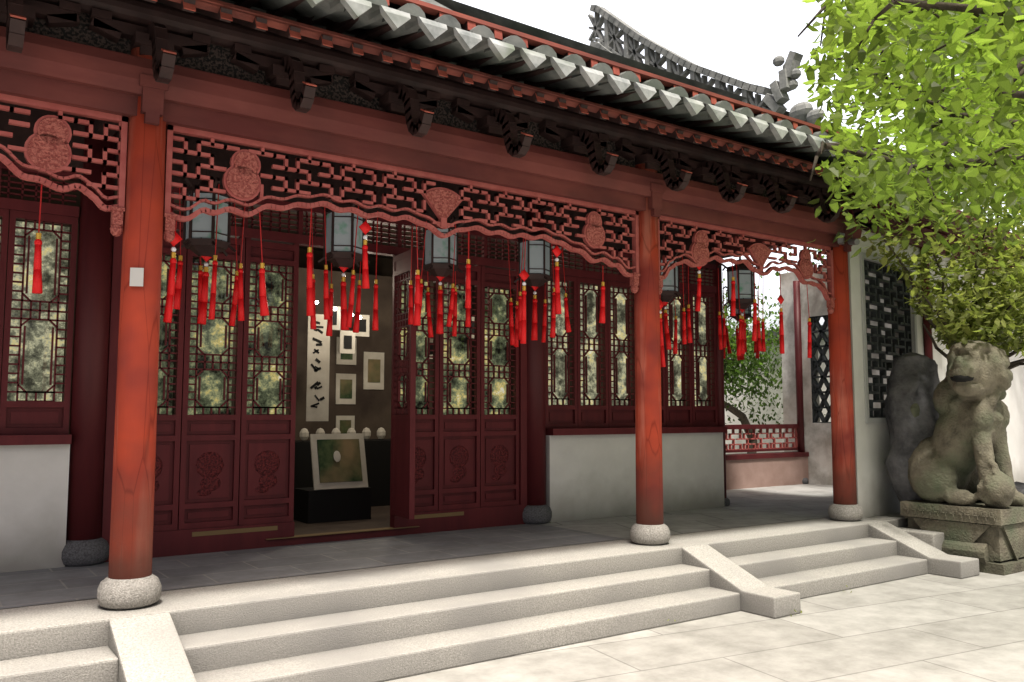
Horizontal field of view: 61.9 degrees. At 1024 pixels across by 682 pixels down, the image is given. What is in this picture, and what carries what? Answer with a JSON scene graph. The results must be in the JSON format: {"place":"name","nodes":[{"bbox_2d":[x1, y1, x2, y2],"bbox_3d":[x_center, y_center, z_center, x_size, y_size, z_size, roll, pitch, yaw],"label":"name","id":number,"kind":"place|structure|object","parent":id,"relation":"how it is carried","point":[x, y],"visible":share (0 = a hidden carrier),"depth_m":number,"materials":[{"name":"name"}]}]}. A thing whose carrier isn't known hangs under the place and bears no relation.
{"place":"outdoors","nodes":[
{"label":"outdoors","id":0,"kind":"place"},
{"bbox_2d":[154,445,508,495],"bbox_3d":[-1.497,1.144,7.665,3.568,0.360,0.024,3,-6,-35],"label":"medallion","id":1,"kind":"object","parent":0,"point":[209,466],"depth_m":7.26,"materials":[{"name":"red wood"}]},
{"bbox_2d":[0,170,714,414],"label":"lattice wall","id":2,"kind":"structure","parent":0,"point":[489,342],"depth_m":8.20,"materials":[{"name":"red wood"}]},
{"bbox_2d":[383,571,1023,681],"bbox_3d":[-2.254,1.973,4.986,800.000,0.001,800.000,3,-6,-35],"label":"ground","id":3,"kind":"structure","parent":0,"point":[928,628],"depth_m":5.68,"materials":[{"name":"beige stone"}]},
{"bbox_2d":[0,512,979,681],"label":"platform stairs","id":4,"kind":"structure","parent":3,"relation":"on","point":[383,623],"depth_m":5.67,"materials":[{"name":"stone"}]},
{"bbox_2d":[0,524,622,608],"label":"floor tiles","id":5,"kind":"object","parent":4,"relation":"on","point":[40,586],"visible":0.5,"depth_m":6.58,"materials":[{"name":"grey stone"}]},
{"bbox_2d":[0,171,711,534],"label":"interior","id":6,"kind":"object","parent":5,"relation":"on","point":[370,409],"visible":0.14,"depth_m":11.30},
{"bbox_2d":[157,256,508,414],"bbox_3d":[-1.558,0.025,7.848,3.728,1.300,0.001,3,-6,-35],"label":"door glass","id":7,"kind":"object","parent":6,"relation":"attached to","point":[213,340],"visible":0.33,"depth_m":7.43,"materials":[{"name":"multicoloured"}]},
{"bbox_2d":[294,311,473,523],"bbox_3d":[-1.376,0.819,10.082,6.450,2.330,2.050,3,-6,-35],"label":"display stand","id":8,"kind":"object","parent":6,"relation":"on","point":[311,505],"visible":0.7,"depth_m":9.17,"materials":[{"name":"black wood"}]},
{"bbox_2d":[300,306,473,489],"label":"papers","id":9,"kind":"object","parent":6,"relation":"on","point":[320,412],"visible":0.38,"depth_m":9.20,"materials":[{"name":"white paper"}]},
{"bbox_2d":[317,353,379,482],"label":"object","id":10,"kind":"object","parent":9,"relation":"attached to","point":[347,467],"visible":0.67,"depth_m":9.00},
{"bbox_2d":[0,432,724,572],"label":"wall base panels","id":11,"kind":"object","parent":5,"relation":"on","point":[590,476],"depth_m":9.00,"materials":[{"name":"paint"}]},
{"bbox_2d":[0,161,726,561],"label":"wall wood","id":12,"kind":"object","parent":5,"relation":"on","point":[240,439],"visible":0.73,"depth_m":7.36,"materials":[{"name":"red wood"}]},
{"bbox_2d":[192,511,463,539],"bbox_3d":[-1.530,1.650,7.581,2.555,0.108,0.100,3,-6,-35],"label":"door threshold","id":13,"kind":"object","parent":12,"relation":"attached to","point":[232,531],"visible":0.83,"depth_m":7.37,"materials":[{"name":"brown"}]},
{"bbox_2d":[0,219,707,405],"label":"glowing windows","id":14,"kind":"structure","parent":12,"relation":"attached to","point":[37,357],"depth_m":6.53,"materials":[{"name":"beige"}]},
{"bbox_2d":[390,247,416,518],"bbox_3d":[-0.993,0.378,7.800,0.050,2.420,0.470,3,-6,-29],"label":"leaf","id":15,"kind":"object","parent":12,"relation":"attached to","point":[402,484],"visible":0.96,"depth_m":7.69,"materials":[{"name":"red wood"}]},
{"bbox_2d":[394,271,409,414],"bbox_3d":[-0.993,0.024,7.831,0.022,1.313,0.386,3,-6,-29],"label":"open door lattice","id":16,"kind":"object","parent":15,"relation":"attached to","point":[402,367],"visible":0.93,"depth_m":7.87,"materials":[{"name":"red wood"}]},
{"bbox_2d":[61,478,808,566],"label":"column bases","id":17,"kind":"object","parent":4,"relation":"on","point":[85,552],"visible":0.69,"depth_m":6.33,"materials":[{"name":"grey stone"}]},
{"bbox_2d":[66,117,804,540],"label":"columns","id":18,"kind":"structure","parent":17,"relation":"on","point":[90,383],"depth_m":6.51,"materials":[{"name":"red wood"}]},
{"bbox_2d":[97,504,862,609],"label":"column bases","id":19,"kind":"object","parent":4,"relation":"on","point":[124,594],"visible":0.97,"depth_m":4.97,"materials":[{"name":"grey stone"}]},
{"bbox_2d":[108,47,856,579],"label":"front columns","id":20,"kind":"structure","parent":19,"relation":"on","point":[134,465],"depth_m":5.16,"materials":[{"name":"red wood"}]},
{"bbox_2d":[130,268,143,285],"bbox_3d":[-2.225,-0.379,5.059,0.075,0.110,0.006,1,-5,-10],"label":"sign","id":21,"kind":"object","parent":20,"relation":"attached to","point":[136,276],"visible":1,"depth_m":5.06,"materials":[{"name":"white"}]},
{"bbox_2d":[0,93,833,300],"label":"frieze","id":22,"kind":"object","parent":20,"relation":"attached to","point":[170,149],"visible":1,"depth_m":6.09,"materials":[{"name":"red wood"}]},
{"bbox_2d":[32,221,811,366],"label":"red tassels","id":23,"kind":"object","parent":22,"relation":"hanging from","point":[173,296],"visible":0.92,"depth_m":7.00,"materials":[{"name":"red fabric"}]},
{"bbox_2d":[36,233,810,328],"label":"tassel bands","id":24,"kind":"object","parent":23,"relation":"on","point":[39,236],"visible":0.78,"depth_m":6.86,"materials":[{"name":"gold metal"}]},
{"bbox_2d":[171,235,782,315],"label":"tassel beads","id":25,"kind":"object","parent":24,"relation":"on","point":[173,249],"visible":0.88,"depth_m":6.86,"materials":[{"name":"white"}]},
{"bbox_2d":[0,26,861,258],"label":"beams","id":26,"kind":"structure","parent":20,"relation":"on","point":[57,71],"depth_m":5.94,"materials":[{"name":"red wood"}]},
{"bbox_2d":[0,102,716,270],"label":"frieze","id":27,"kind":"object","parent":26,"relation":"on","point":[21,135],"depth_m":7.79,"materials":[{"name":"brown wood"}]},
{"bbox_2d":[171,140,757,321],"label":"lantern frames","id":28,"kind":"structure","parent":26,"relation":"hanging from","point":[200,247],"depth_m":6.97,"materials":[{"name":"wood"}]},
{"bbox_2d":[186,193,753,313],"bbox_3d":[0.394,-0.686,8.715,7.388,0.325,1.385,3,-6,-35],"label":"lantern glass","id":29,"kind":"object","parent":28,"relation":"in","point":[342,227],"visible":0.54,"depth_m":7.31,"materials":[{"name":"grey glass"}]},
{"bbox_2d":[838,233,859,244],"bbox_3d":[3.597,-1.090,9.128,0.291,0.139,0.162,3,-6,-35],"label":"security kit","id":30,"kind":"object","parent":26,"relation":"attached to","point":[851,241],"visible":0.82,"depth_m":9.10,"materials":[{"name":"grey plastic"}]},
{"bbox_2d":[28,118,835,313],"bbox_3d":[-0.581,-0.845,6.403,9.860,0.653,0.075,3,-6,-35],"label":"carved ornament","id":31,"kind":"object","parent":20,"relation":"attached to","point":[47,148],"visible":0.92,"depth_m":5.57,"materials":[{"name":"red wood"}]},
{"bbox_2d":[38,184,809,324],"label":"tassel strings","id":32,"kind":"object","parent":31,"relation":"hanging from","point":[423,256],"visible":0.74,"depth_m":7.06,"materials":[{"name":"red fabric"}]},
{"bbox_2d":[0,0,984,230],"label":"eave wood","id":33,"kind":"object","parent":20,"relation":"on","point":[282,59],"visible":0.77,"depth_m":6.16,"materials":[{"name":"brown wood"}]},
{"bbox_2d":[26,12,827,210],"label":"brackets","id":34,"kind":"object","parent":33,"relation":"attached to","point":[217,59],"visible":0.22,"depth_m":5.70,"materials":[{"name":"brown wood"}]},
{"bbox_2d":[10,0,942,207],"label":"rafter ends","id":35,"kind":"object","parent":33,"relation":"attached to","point":[294,34],"visible":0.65,"depth_m":5.83,"materials":[{"name":"red wood"}]},
{"bbox_2d":[156,0,903,150],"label":"roof","id":36,"kind":"structure","parent":33,"relation":"on","point":[459,7],"depth_m":10.30,"materials":[{"name":"tile"}]},
{"bbox_2d":[230,0,978,182],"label":"roof tiles","id":37,"kind":"object","parent":36,"relation":"attached to","point":[335,13],"visible":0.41,"depth_m":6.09,"materials":[{"name":"grey ceramic"}]},
{"bbox_2d":[329,0,892,160],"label":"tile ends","id":38,"kind":"object","parent":37,"relation":"attached to","point":[453,22],"visible":0.38,"depth_m":5.82,"materials":[{"name":"grey ceramic"}]},
{"bbox_2d":[588,5,955,149],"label":"hip ridge","id":39,"kind":"structure","parent":37,"relation":"on","point":[776,98],"depth_m":10.60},
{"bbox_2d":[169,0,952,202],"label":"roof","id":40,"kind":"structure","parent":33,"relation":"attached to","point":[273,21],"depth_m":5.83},
{"bbox_2d":[543,484,832,538],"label":"floor","id":41,"kind":"structure","parent":4,"relation":"on","point":[762,505],"depth_m":9.62,"materials":[{"name":"grey stone"}]},
{"bbox_2d":[726,457,808,489],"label":"low wall","id":42,"kind":"structure","parent":41,"relation":"on","point":[753,473],"depth_m":13.16,"materials":[{"name":"paint"}]},
{"bbox_2d":[725,193,1023,459],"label":"wood","id":43,"kind":"object","parent":42,"relation":"on","point":[928,344],"visible":0.17,"depth_m":11.08,"materials":[{"name":"red wood"}]},
{"bbox_2d":[725,428,797,449],"bbox_3d":[3.164,1.480,12.818,3.540,0.340,0.040,3,-6,-35],"label":"railing","id":44,"kind":"object","parent":43,"relation":"on","point":[756,436],"visible":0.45,"depth_m":13.31,"materials":[{"name":"red wood"}]},
{"bbox_2d":[779,268,892,484],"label":"wall","id":45,"kind":"structure","parent":3,"relation":"on","point":[818,442],"depth_m":13.88,"materials":[{"name":"paint"}]},
{"bbox_2d":[810,260,911,422],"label":"lattice windows","id":46,"kind":"structure","parent":45,"relation":"attached to","point":[889,340],"depth_m":10.06,"materials":[{"name":"black wood"}]},
{"bbox_2d":[722,115,1023,439],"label":"garden leaves","id":47,"kind":"object","parent":3,"relation":"on","point":[731,370],"visible":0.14,"depth_m":17.62,"materials":[{"name":"green plant"}]},
{"bbox_2d":[724,215,1023,452],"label":"bark","id":48,"kind":"object","parent":3,"relation":"on","point":[741,416],"visible":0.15,"depth_m":9.61,"materials":[{"name":"brown plant"}]},
{"bbox_2d":[797,0,1023,200],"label":"tree branches","id":49,"kind":"object","parent":3,"relation":"on","point":[942,6],"visible":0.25,"depth_m":5.64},
{"bbox_2d":[796,0,1023,257],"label":"tree leaves","id":50,"kind":"object","parent":49,"relation":"attached to","point":[991,53],"visible":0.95,"depth_m":5.55,"materials":[{"name":"green plant"}]},
{"bbox_2d":[848,230,1023,518],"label":"wall","id":51,"kind":"structure","parent":3,"relation":"on","point":[878,491],"depth_m":9.56,"materials":[{"name":"paint"}]},
{"bbox_2d":[860,252,916,422],"bbox_3d":[4.405,-0.003,9.921,1.440,1.900,0.030,5,-7,-43],"label":"window frame","id":52,"kind":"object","parent":51,"relation":"attached to","point":[868,419],"depth_m":9.46,"materials":[{"name":"grey"}]},
{"bbox_2d":[882,341,1023,500],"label":"rockery","id":53,"kind":"object","parent":3,"relation":"on","point":[912,415],"visible":0.47,"depth_m":9.21,"materials":[{"name":"grey stone"}]},
{"bbox_2d":[900,500,1023,575],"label":"lion pedestal","id":54,"kind":"object","parent":3,"relation":"on","point":[991,540],"visible":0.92,"depth_m":8.43,"materials":[{"name":"grey stone"}]},
{"bbox_2d":[909,340,1023,508],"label":"stone lion","id":55,"kind":"object","parent":54,"relation":"on","point":[961,456],"visible":0.86,"depth_m":8.62},
{"bbox_2d":[950,375,973,381],"bbox_3d":[4.508,0.369,8.537,0.230,0.099,0.223,3,-6,-35],"label":"lion's mouth","id":56,"kind":"object","parent":55,"relation":"attached to","point":[958,378],"visible":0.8,"depth_m":8.46},
{"bbox_2d":[454,0,1023,333],"label":"sky","id":57,"kind":"structure","parent":0,"point":[741,40],"materials":[{"name":"white"}]},
{"bbox_2d":[724,336,830,453],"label":"garden wall","id":58,"kind":"structure","parent":0,"point":[779,409],"depth_m":19.25,"materials":[{"name":"white paint"}]},
{"bbox_2d":[730,325,828,341],"bbox_3d":[4.135,-0.207,17.014,26.000,0.420,9.000,3,-6,-35],"label":"garden wall cap","id":59,"kind":"object","parent":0,"point":[775,334],"depth_m":18.95,"materials":[{"name":"tile"}]},
{"bbox_2d":[858,184,1023,357],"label":"shrub leaves","id":60,"kind":"object","parent":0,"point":[958,316],"visible":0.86,"depth_m":8.86,"materials":[{"name":"green plant"}]}
]}

